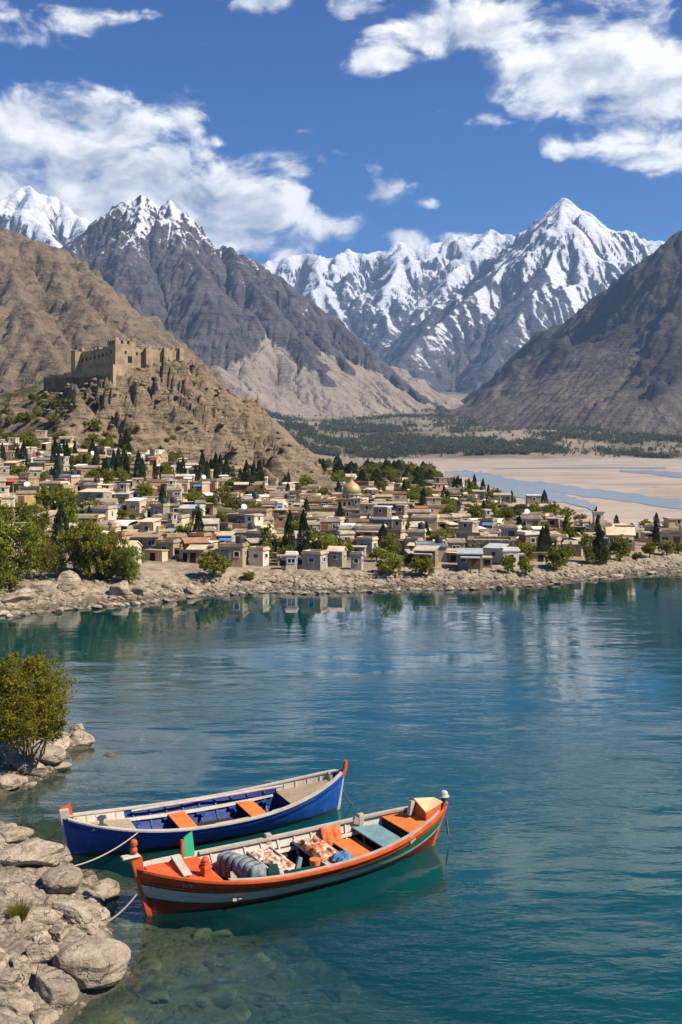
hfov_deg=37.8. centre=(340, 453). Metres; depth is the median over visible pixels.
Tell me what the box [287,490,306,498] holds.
house
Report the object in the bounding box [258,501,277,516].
house
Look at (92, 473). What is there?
broadleaf tree
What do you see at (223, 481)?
house
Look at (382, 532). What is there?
cypress
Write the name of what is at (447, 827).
fender line
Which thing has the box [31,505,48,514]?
broadleaf tree
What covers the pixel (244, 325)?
rocky mountain
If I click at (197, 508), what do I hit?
tall tree
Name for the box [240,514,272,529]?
house
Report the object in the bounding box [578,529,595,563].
tall tree
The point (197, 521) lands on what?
cypress
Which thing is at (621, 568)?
shore rubble
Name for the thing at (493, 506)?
broadleaf tree
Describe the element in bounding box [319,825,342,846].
hanging cloth
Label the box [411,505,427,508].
house
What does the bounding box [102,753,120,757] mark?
rock
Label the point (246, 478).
cypress
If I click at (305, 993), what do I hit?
submerged stone
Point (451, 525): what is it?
shed
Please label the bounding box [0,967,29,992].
boulder
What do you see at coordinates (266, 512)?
house
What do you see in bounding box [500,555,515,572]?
broadleaf tree
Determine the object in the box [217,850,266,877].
quilted bundle
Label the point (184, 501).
shed
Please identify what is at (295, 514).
house
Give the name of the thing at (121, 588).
shore rock
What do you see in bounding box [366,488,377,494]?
house
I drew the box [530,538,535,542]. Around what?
window
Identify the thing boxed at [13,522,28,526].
shed
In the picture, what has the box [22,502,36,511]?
broadleaf tree
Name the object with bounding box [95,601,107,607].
shore rock
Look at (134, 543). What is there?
house
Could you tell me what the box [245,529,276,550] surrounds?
house
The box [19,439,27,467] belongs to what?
cypress
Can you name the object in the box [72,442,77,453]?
cypress
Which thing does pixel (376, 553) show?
broadleaf tree
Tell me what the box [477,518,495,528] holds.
house
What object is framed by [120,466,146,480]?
house
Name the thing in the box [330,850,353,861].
blue cloth
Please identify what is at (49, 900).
bank stone
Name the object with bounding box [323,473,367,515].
mosque
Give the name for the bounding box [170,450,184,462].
broadleaf tree
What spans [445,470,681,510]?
river
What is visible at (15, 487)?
shed
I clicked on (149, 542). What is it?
window
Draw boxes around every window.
[147,540,154,545]
[233,551,239,557]
[253,553,258,558]
[287,558,295,563]
[308,557,313,562]
[353,558,358,563]
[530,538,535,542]
[661,536,668,540]
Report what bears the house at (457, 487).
on the ground
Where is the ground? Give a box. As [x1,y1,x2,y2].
[0,392,681,610]
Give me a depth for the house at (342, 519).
125.33 m
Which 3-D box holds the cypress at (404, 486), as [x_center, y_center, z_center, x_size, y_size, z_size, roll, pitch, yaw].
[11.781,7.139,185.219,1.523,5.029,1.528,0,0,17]
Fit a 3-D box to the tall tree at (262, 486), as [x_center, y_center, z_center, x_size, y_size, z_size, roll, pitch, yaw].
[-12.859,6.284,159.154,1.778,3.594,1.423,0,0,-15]
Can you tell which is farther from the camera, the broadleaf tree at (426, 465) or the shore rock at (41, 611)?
the broadleaf tree at (426, 465)
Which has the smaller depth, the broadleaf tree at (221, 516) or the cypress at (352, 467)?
the broadleaf tree at (221, 516)
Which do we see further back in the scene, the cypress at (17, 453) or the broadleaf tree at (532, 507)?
the cypress at (17, 453)
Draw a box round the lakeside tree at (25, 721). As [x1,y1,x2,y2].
[0,648,80,774]
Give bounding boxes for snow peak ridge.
[0,185,91,247]
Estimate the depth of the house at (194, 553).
94.76 m
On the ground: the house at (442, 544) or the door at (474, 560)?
the house at (442, 544)
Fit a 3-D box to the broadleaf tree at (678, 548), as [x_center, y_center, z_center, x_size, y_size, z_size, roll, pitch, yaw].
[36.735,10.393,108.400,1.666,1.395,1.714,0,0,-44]
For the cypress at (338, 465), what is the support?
on the ground
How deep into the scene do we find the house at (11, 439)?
196.78 m
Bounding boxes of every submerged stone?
[101,1010,123,1023]
[112,1016,141,1023]
[118,920,132,930]
[188,928,213,940]
[189,942,202,947]
[210,922,232,935]
[212,935,229,943]
[228,1006,250,1021]
[238,925,258,936]
[245,952,269,961]
[262,935,308,957]
[263,950,283,962]
[265,960,276,968]
[267,972,279,979]
[274,996,285,1007]
[277,1008,290,1016]
[283,959,296,968]
[298,956,322,976]
[301,990,308,996]
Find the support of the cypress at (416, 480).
on the ground
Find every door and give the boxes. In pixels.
[18,496,23,504]
[133,490,137,497]
[167,492,172,499]
[210,483,214,491]
[221,550,228,564]
[242,487,246,494]
[322,524,327,529]
[472,558,477,567]
[508,531,514,536]
[532,521,537,525]
[673,536,679,544]
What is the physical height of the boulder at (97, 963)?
0.994 m
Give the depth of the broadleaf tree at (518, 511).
148.37 m
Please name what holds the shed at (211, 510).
on the ground
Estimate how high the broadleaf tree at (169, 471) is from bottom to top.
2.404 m
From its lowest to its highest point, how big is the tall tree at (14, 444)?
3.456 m
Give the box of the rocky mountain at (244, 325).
[62,195,463,417]
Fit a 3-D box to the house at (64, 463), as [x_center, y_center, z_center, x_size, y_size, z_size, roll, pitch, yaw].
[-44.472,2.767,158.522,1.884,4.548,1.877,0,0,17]
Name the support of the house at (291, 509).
on the ground
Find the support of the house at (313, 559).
on the ground
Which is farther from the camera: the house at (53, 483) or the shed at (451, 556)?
the house at (53, 483)
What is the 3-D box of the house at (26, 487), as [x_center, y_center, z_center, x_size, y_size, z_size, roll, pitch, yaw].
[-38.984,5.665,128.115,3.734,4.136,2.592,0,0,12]
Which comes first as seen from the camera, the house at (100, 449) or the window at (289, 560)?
the window at (289, 560)
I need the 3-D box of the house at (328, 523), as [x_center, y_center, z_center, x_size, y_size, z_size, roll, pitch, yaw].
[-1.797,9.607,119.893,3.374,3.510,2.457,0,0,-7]
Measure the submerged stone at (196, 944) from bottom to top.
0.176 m
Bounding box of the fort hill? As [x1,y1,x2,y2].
[0,356,336,489]
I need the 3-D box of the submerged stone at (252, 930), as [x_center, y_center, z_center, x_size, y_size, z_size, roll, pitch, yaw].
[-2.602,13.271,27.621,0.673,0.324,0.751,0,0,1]
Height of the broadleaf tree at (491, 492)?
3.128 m
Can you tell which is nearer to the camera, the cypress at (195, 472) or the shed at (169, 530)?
the shed at (169, 530)
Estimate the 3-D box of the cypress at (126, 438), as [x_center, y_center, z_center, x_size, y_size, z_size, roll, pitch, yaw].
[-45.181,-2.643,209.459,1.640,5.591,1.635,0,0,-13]
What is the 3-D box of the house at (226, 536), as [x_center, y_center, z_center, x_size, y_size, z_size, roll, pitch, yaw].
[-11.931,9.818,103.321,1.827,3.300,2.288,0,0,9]
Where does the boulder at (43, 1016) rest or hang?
on the shore
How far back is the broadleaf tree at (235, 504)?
132.89 m
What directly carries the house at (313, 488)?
on the ground
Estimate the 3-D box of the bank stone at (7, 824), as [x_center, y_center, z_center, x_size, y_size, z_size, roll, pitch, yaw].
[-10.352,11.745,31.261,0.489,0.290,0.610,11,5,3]
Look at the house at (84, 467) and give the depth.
157.31 m
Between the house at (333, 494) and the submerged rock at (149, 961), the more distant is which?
the house at (333, 494)
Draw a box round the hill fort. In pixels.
[70,337,183,370]
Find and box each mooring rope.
[74,832,138,866]
[108,892,137,921]
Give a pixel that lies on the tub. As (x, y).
(315, 861)
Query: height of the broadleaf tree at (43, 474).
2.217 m
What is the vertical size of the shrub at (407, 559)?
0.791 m
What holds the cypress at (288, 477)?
on the ground
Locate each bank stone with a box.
[0,745,6,750]
[0,835,4,843]
[0,915,4,924]
[0,960,5,968]
[0,998,36,1014]
[1,915,21,935]
[1,954,10,960]
[4,822,16,826]
[22,919,32,925]
[32,930,50,941]
[42,895,58,907]
[52,781,59,785]
[64,856,72,862]
[69,750,77,755]
[81,869,95,877]
[83,875,98,885]
[84,896,96,902]
[106,900,119,914]
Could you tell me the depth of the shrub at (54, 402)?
230.15 m
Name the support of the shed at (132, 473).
on the ground
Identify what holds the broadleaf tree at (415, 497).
on the ground
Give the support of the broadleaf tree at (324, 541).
on the ground
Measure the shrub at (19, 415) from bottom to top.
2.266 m
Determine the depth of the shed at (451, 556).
98.05 m
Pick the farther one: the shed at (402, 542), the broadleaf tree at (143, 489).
the broadleaf tree at (143, 489)
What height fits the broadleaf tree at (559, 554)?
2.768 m
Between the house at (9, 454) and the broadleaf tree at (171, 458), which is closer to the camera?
the house at (9, 454)
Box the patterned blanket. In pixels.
[296,835,336,860]
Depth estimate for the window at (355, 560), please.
92.76 m
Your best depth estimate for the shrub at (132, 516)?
116.26 m
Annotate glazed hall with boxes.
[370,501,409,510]
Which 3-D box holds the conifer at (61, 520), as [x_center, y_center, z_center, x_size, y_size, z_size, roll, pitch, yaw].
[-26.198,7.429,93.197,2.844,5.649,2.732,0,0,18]
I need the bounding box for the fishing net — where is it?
[262,855,294,874]
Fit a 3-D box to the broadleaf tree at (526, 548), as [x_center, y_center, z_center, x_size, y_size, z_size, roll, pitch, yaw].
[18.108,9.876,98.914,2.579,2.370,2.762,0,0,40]
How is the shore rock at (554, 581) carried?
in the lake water
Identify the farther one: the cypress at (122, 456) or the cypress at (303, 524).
the cypress at (122, 456)
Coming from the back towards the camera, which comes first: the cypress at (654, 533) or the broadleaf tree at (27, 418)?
the broadleaf tree at (27, 418)
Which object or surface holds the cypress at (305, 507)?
on the ground
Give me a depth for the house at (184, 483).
150.47 m
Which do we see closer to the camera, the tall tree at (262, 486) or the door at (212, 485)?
the door at (212, 485)
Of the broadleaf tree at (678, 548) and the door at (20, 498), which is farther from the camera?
the door at (20, 498)
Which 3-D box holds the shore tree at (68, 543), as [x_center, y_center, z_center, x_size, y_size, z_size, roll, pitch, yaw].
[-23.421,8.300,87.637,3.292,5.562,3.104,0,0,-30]
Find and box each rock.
[0,587,35,602]
[0,610,10,616]
[19,612,30,615]
[29,581,57,596]
[35,609,44,613]
[53,607,63,612]
[57,570,80,591]
[91,604,102,608]
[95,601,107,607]
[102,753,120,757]
[109,580,129,597]
[123,1004,144,1013]
[130,601,140,604]
[131,585,147,595]
[136,973,170,1003]
[137,953,161,969]
[161,580,177,591]
[178,1003,192,1013]
[183,981,238,1009]
[185,584,202,594]
[248,991,271,1007]
[254,585,265,590]
[275,589,284,593]
[444,586,454,589]
[549,580,560,583]
[609,574,618,577]
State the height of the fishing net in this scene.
0.168 m
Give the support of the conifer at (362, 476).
on the ground
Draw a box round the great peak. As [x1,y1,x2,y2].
[370,198,664,393]
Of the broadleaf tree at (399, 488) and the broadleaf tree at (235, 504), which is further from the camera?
the broadleaf tree at (399, 488)
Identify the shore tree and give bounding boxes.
[0,510,47,594]
[0,515,13,586]
[19,511,66,578]
[56,516,90,571]
[73,514,121,580]
[92,520,129,578]
[114,544,147,584]
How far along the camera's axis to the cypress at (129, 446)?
198.86 m
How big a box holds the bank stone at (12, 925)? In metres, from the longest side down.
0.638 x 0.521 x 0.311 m
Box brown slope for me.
[0,227,313,453]
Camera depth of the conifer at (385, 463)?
382.64 m
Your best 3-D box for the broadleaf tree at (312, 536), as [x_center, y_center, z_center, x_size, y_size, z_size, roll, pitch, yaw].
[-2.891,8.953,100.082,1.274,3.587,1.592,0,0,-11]
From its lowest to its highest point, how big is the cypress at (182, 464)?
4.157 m
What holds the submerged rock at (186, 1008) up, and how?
on the shore
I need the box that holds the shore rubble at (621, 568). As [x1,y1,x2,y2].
[0,554,681,611]
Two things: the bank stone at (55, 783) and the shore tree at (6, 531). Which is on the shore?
the bank stone at (55, 783)
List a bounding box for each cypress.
[0,442,6,460]
[14,444,20,458]
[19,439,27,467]
[50,445,56,462]
[51,438,57,451]
[52,456,60,480]
[56,443,61,453]
[63,442,72,470]
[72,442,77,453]
[82,453,86,463]
[86,505,92,513]
[89,439,95,454]
[92,446,99,464]
[102,456,109,483]
[109,449,117,475]
[116,446,121,469]
[118,433,123,447]
[119,447,125,469]
[123,428,128,446]
[123,452,130,473]
[126,441,131,451]
[133,449,143,477]
[139,457,146,478]
[152,460,157,478]
[158,486,167,501]
[175,459,180,473]
[180,457,186,473]
[192,510,204,531]
[193,464,198,480]
[197,450,207,480]
[204,460,210,477]
[208,458,214,474]
[211,451,219,477]
[218,453,224,474]
[223,456,230,476]
[238,467,241,480]
[241,459,251,486]
[250,461,258,482]
[255,460,263,480]
[281,514,295,550]
[285,511,292,532]
[287,470,290,481]
[296,508,310,555]
[303,497,309,510]
[331,460,343,471]
[332,455,341,464]
[335,480,341,491]
[336,501,343,516]
[344,461,358,474]
[363,459,369,468]
[377,523,388,546]
[401,479,407,496]
[412,477,423,488]
[418,487,426,505]
[425,521,430,535]
[472,473,476,488]
[480,479,485,495]
[481,500,485,511]
[485,484,489,498]
[516,515,523,529]
[535,525,549,551]
[541,489,548,503]
[543,523,552,551]
[590,530,608,564]
[594,514,600,531]
[596,526,604,536]
[613,514,619,523]
[652,520,659,545]
[653,512,659,523]
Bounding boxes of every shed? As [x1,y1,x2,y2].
[11,483,21,492]
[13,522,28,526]
[20,473,29,475]
[39,478,49,485]
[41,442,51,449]
[59,485,78,493]
[75,470,85,478]
[75,484,84,493]
[102,484,113,490]
[106,491,116,497]
[109,520,138,530]
[118,504,126,512]
[122,529,138,538]
[129,471,137,479]
[141,496,158,499]
[142,549,167,561]
[159,529,175,532]
[163,462,175,465]
[177,499,187,504]
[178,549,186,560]
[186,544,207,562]
[204,492,216,502]
[205,506,216,514]
[208,540,217,546]
[220,523,232,530]
[245,538,261,545]
[274,508,288,513]
[276,554,285,565]
[340,523,355,525]
[352,545,366,556]
[395,540,404,553]
[404,549,413,561]
[444,522,457,528]
[444,552,456,562]
[450,517,460,520]
[452,528,457,537]
[497,518,504,523]
[529,552,547,561]
[531,526,541,529]
[559,518,574,527]
[562,540,582,556]
[573,526,585,535]
[577,532,595,537]
[592,537,608,545]
[614,524,633,526]
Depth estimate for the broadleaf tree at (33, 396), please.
237.60 m
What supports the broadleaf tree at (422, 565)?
on the ground
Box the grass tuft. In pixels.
[1,896,34,921]
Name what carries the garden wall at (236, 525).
on the ground
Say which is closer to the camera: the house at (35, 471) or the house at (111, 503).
the house at (111, 503)
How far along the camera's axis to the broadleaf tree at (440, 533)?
107.58 m
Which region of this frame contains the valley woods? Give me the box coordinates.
[262,407,681,460]
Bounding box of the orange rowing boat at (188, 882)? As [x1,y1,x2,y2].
[120,790,448,925]
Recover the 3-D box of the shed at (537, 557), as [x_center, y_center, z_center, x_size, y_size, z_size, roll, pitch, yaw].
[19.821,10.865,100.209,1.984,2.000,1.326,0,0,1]
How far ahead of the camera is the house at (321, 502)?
160.21 m
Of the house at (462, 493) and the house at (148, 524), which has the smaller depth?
the house at (148, 524)
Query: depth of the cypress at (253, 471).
181.31 m
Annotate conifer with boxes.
[48,503,72,554]
[356,469,366,480]
[367,468,385,485]
[379,459,392,471]
[393,459,405,471]
[399,467,412,477]
[411,466,429,485]
[423,471,431,482]
[427,469,434,479]
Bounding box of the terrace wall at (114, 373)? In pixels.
[44,364,124,391]
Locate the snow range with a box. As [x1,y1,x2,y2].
[261,229,653,347]
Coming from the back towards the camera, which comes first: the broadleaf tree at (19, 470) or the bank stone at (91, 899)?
the broadleaf tree at (19, 470)
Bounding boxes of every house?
[0,443,8,450]
[0,452,4,465]
[0,466,24,490]
[0,479,5,485]
[0,486,15,509]
[0,494,10,506]
[1,451,16,460]
[3,461,25,475]
[7,437,21,449]
[15,490,35,506]
[17,476,39,485]
[20,481,48,500]
[24,457,36,467]
[28,447,36,450]
[28,451,42,457]
[28,451,44,456]
[28,458,52,469]
[28,463,53,474]
[28,467,43,475]
[28,512,55,527]
[35,430,51,447]
[39,481,68,485]
[42,454,63,458]
[53,456,69,473]
[56,470,80,484]
[58,443,76,447]
[59,434,77,443]
[74,514,104,526]
[75,465,111,475]
[76,488,111,505]
[77,449,87,453]
[78,478,103,483]
[83,505,117,519]
[84,477,105,488]
[90,450,107,460]
[95,498,117,504]
[97,447,109,454]
[98,522,121,530]
[103,501,120,515]
[105,449,122,465]
[108,531,131,539]
[115,483,133,503]
[116,540,142,563]
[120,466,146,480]
[124,497,151,516]
[129,456,144,461]
[129,478,154,497]
[130,528,163,552]
[131,449,148,453]
[131,462,152,476]
[132,518,165,531]
[141,498,155,502]
[144,483,160,495]
[145,450,168,462]
[146,479,171,492]
[146,497,170,517]
[147,449,162,464]
[151,514,189,524]
[154,538,184,558]
[156,497,179,512]
[161,474,173,479]
[164,512,181,532]
[164,533,187,546]
[166,480,182,499]
[173,479,187,492]
[175,474,194,480]
[176,463,198,470]
[177,505,205,520]
[181,537,214,549]
[188,468,201,478]
[188,532,211,539]
[189,481,210,492]
[191,526,219,540]
[193,500,205,507]
[193,518,220,530]
[199,475,218,491]
[208,535,248,567]
[216,531,235,544]
[218,479,228,490]
[219,492,238,503]
[226,504,272,521]
[227,512,263,523]
[229,482,248,494]
[230,465,242,471]
[234,522,254,541]
[238,491,261,508]
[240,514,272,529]
[243,493,261,507]
[243,494,269,500]
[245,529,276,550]
[247,486,266,493]
[247,546,269,566]
[250,483,276,490]
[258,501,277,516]
[263,517,273,528]
[266,487,275,493]
[266,491,295,498]
[268,478,278,484]
[268,482,285,490]
[269,494,284,500]
[270,499,288,507]
[271,493,296,506]
[274,534,302,550]
[276,511,317,520]
[280,551,298,569]
[282,482,295,489]
[286,507,304,511]
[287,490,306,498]
[293,499,303,507]
[294,486,309,491]
[295,520,319,529]
[297,549,328,570]
[298,493,320,498]
[299,496,323,500]
[306,515,332,519]
[307,482,320,489]
[307,486,317,491]
[307,506,324,511]
[308,499,334,505]
[312,495,330,498]
[317,512,334,515]
[317,518,340,530]
[327,484,345,494]
[327,546,347,566]
[328,492,342,500]
[328,516,345,522]
[333,530,354,543]
[335,525,353,531]
[339,497,361,517]
[345,476,355,482]
[345,513,371,524]
[349,503,377,517]
[350,551,363,570]
[351,536,378,553]
[353,524,386,544]
[355,478,373,486]
[361,489,369,494]
[361,495,374,502]
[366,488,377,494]
[370,494,392,500]
[371,487,381,494]
[371,505,398,530]
[379,491,406,498]
[386,486,393,490]
[387,519,405,544]
[392,499,414,508]
[392,504,407,521]
[393,483,409,489]
[404,537,423,548]
[405,521,431,530]
[407,509,430,519]
[407,522,433,540]
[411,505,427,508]
[411,514,447,530]
[412,545,439,566]
[415,535,455,561]
[425,497,449,513]
[427,483,442,493]
[429,477,447,485]
[439,514,457,522]
[445,538,466,547]
[446,484,461,489]
[447,479,464,486]
[449,513,470,520]
[450,488,467,497]
[452,500,464,512]
[455,520,488,539]
[456,548,492,573]
[464,503,489,511]
[466,494,477,499]
[467,536,516,555]
[472,486,485,499]
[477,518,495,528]
[479,524,500,535]
[480,500,497,503]
[481,509,497,523]
[483,543,508,563]
[488,494,505,503]
[493,493,510,501]
[493,524,528,536]
[500,547,524,565]
[502,503,524,515]
[517,531,539,544]
[519,512,557,517]
[520,509,559,527]
[521,516,547,526]
[524,494,547,511]
[536,536,561,554]
[549,534,567,548]
[575,519,592,526]
[586,520,606,530]
[591,511,612,529]
[605,527,635,550]
[640,517,681,537]
[644,523,661,530]
[659,526,681,546]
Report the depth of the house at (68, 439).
208.03 m
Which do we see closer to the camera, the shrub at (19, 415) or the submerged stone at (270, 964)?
the submerged stone at (270, 964)
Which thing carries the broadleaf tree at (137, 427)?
on the fort hill
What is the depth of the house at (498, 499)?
169.90 m
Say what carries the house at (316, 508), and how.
on the ground
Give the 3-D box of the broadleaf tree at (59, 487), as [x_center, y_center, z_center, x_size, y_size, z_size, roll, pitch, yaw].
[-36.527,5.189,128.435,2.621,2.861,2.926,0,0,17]
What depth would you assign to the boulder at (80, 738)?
40.64 m
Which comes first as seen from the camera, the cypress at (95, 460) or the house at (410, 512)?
the house at (410, 512)
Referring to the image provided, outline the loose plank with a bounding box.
[230,871,236,901]
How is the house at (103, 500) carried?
on the ground
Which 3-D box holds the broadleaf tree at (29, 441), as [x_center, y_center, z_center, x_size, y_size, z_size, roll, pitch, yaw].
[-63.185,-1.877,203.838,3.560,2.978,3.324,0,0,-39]
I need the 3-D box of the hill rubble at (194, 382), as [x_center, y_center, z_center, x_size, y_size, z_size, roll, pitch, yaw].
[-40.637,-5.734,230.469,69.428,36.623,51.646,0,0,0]
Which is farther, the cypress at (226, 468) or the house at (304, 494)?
the cypress at (226, 468)
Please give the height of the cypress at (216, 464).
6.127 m
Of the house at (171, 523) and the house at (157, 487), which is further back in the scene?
the house at (157, 487)
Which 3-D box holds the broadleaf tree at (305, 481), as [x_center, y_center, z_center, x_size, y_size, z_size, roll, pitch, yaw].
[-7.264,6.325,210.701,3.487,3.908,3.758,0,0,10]
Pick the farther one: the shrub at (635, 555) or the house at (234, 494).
the house at (234, 494)
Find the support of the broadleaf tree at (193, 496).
on the ground
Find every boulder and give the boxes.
[0,752,21,765]
[0,774,23,790]
[0,826,33,842]
[0,838,67,866]
[0,883,31,897]
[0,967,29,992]
[10,953,29,967]
[12,755,48,777]
[22,776,27,783]
[24,781,36,788]
[25,907,63,924]
[25,937,58,963]
[29,1008,58,1023]
[32,745,66,764]
[33,964,79,1012]
[41,865,82,893]
[42,734,69,749]
[48,924,69,941]
[52,898,109,935]
[52,937,130,989]
[55,762,71,771]
[69,723,84,733]
[69,730,94,745]
[89,878,119,897]
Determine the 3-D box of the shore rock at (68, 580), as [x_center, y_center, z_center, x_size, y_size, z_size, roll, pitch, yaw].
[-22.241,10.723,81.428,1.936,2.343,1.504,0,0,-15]
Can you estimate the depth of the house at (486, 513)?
128.95 m
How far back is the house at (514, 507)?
154.06 m
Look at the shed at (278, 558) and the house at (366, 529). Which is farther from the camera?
the house at (366, 529)
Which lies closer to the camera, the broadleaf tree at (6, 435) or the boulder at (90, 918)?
the boulder at (90, 918)
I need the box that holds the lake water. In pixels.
[0,569,681,1023]
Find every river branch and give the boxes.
[493,467,665,468]
[620,470,681,477]
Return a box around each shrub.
[0,408,6,413]
[16,411,26,418]
[24,430,33,438]
[50,398,60,408]
[52,432,65,438]
[55,406,63,413]
[88,433,100,443]
[89,418,102,431]
[127,512,137,519]
[239,571,254,580]
[402,555,411,562]
[631,552,642,558]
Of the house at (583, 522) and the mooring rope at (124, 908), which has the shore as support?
the mooring rope at (124, 908)
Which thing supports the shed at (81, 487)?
on the ground
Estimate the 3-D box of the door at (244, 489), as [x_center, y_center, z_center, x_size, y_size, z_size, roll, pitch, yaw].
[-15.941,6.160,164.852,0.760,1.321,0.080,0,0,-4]
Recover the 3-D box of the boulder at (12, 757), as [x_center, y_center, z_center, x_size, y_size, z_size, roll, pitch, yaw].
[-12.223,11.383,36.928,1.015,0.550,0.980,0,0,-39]
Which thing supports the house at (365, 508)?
on the ground
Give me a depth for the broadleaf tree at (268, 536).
100.54 m
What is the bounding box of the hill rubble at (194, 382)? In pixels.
[39,359,314,478]
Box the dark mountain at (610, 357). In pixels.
[445,231,681,438]
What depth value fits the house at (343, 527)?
112.30 m
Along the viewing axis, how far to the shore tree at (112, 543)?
85.41 m
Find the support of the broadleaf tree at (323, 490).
on the ground
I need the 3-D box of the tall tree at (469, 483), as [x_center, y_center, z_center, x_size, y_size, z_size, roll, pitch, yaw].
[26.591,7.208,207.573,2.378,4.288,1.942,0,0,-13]
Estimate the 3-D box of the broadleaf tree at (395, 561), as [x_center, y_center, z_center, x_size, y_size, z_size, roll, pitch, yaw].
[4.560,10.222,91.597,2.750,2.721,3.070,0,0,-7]
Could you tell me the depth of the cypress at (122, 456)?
160.18 m
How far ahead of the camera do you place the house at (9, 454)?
176.52 m
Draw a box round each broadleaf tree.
[0,500,14,523]
[3,431,14,437]
[4,415,14,424]
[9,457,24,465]
[9,464,27,475]
[14,501,32,522]
[15,433,26,442]
[19,411,32,425]
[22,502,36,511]
[25,437,40,446]
[28,392,37,402]
[30,441,40,448]
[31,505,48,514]
[34,484,57,509]
[39,471,51,478]
[49,483,68,498]
[49,501,59,509]
[55,488,80,508]
[63,504,81,522]
[67,454,75,464]
[74,452,91,464]
[79,497,101,513]
[80,440,90,451]
[83,468,98,477]
[98,437,113,448]
[98,468,114,483]
[102,431,109,436]
[114,467,126,479]
[116,509,127,518]
[117,471,129,480]
[119,476,130,482]
[121,443,133,451]
[134,425,140,431]
[134,481,154,497]
[159,462,172,470]
[160,469,174,475]
[168,454,175,461]
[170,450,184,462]
[176,522,192,536]
[183,491,199,503]
[191,490,203,499]
[197,550,232,578]
[202,495,212,502]
[215,510,226,521]
[224,476,241,486]
[227,465,234,473]
[228,496,244,510]
[247,500,264,507]
[255,488,265,493]
[258,523,273,545]
[261,541,273,555]
[276,537,291,549]
[277,544,293,553]
[287,517,306,533]
[299,474,314,485]
[306,525,317,549]
[315,532,337,549]
[318,486,329,494]
[328,535,346,544]
[330,472,347,482]
[337,541,353,557]
[345,537,355,544]
[365,464,377,473]
[368,546,382,561]
[375,480,387,490]
[375,550,404,575]
[380,533,401,552]
[381,466,399,481]
[390,477,400,482]
[391,469,401,476]
[392,485,408,492]
[403,461,416,467]
[406,465,415,473]
[406,494,419,499]
[407,490,417,497]
[407,556,434,576]
[412,484,421,493]
[422,462,432,471]
[423,465,438,473]
[425,490,436,496]
[428,528,447,539]
[430,471,442,479]
[439,504,456,513]
[441,496,453,503]
[445,528,453,533]
[465,496,476,501]
[467,503,481,517]
[479,500,497,516]
[485,488,501,497]
[493,509,504,517]
[499,505,511,518]
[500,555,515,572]
[502,507,516,518]
[512,541,536,559]
[515,508,523,515]
[517,555,533,574]
[523,501,541,511]
[540,522,551,527]
[541,501,559,515]
[543,545,568,568]
[558,507,575,516]
[563,541,574,559]
[573,514,588,520]
[608,534,631,560]
[638,519,650,529]
[641,541,655,557]
[657,539,675,554]
[674,542,681,552]
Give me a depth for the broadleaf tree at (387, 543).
100.66 m
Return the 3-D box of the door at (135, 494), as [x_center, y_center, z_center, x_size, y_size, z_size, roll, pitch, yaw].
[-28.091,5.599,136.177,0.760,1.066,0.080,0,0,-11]
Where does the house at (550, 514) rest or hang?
on the ground
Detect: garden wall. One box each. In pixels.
[221,522,244,529]
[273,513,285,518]
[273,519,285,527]
[273,522,277,529]
[316,530,335,534]
[504,519,516,524]
[526,527,556,531]
[638,537,658,542]
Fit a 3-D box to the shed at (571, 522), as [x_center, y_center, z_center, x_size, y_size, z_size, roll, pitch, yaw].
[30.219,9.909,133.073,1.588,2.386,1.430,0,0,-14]
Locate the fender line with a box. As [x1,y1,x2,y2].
[445,819,448,834]
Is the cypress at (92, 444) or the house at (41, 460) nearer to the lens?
the house at (41, 460)
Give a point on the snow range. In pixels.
(369, 300)
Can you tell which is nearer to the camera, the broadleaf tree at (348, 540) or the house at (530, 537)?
the broadleaf tree at (348, 540)
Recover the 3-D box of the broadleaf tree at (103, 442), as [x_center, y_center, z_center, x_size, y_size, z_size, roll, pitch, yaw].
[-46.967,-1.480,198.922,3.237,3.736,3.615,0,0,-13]
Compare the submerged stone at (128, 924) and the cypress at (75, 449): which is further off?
the cypress at (75, 449)
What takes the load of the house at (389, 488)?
on the ground
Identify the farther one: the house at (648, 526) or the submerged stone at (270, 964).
the house at (648, 526)
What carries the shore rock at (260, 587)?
on the ground
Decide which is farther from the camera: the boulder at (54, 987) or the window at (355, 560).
the window at (355, 560)
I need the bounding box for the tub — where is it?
[309,857,320,866]
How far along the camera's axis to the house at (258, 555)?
94.80 m
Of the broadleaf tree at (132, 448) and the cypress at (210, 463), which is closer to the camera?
the cypress at (210, 463)
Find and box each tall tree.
[10,440,18,450]
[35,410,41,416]
[50,412,59,423]
[191,503,203,526]
[210,488,219,506]
[217,482,228,504]
[224,489,233,507]
[257,482,265,493]
[295,482,301,489]
[405,472,415,491]
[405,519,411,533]
[465,478,473,491]
[562,511,576,539]
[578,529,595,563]
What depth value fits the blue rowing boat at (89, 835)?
31.54 m
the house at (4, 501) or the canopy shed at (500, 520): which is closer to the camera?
the house at (4, 501)
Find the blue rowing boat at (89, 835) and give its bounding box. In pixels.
[59,760,346,866]
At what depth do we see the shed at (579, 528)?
123.77 m
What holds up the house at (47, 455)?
on the ground
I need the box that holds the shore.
[0,731,324,1023]
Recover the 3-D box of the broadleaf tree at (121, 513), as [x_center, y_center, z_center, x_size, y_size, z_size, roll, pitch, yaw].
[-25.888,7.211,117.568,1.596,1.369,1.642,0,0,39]
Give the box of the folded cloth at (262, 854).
[250,848,278,860]
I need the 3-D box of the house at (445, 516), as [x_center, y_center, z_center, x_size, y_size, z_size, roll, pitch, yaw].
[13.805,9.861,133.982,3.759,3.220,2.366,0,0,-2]

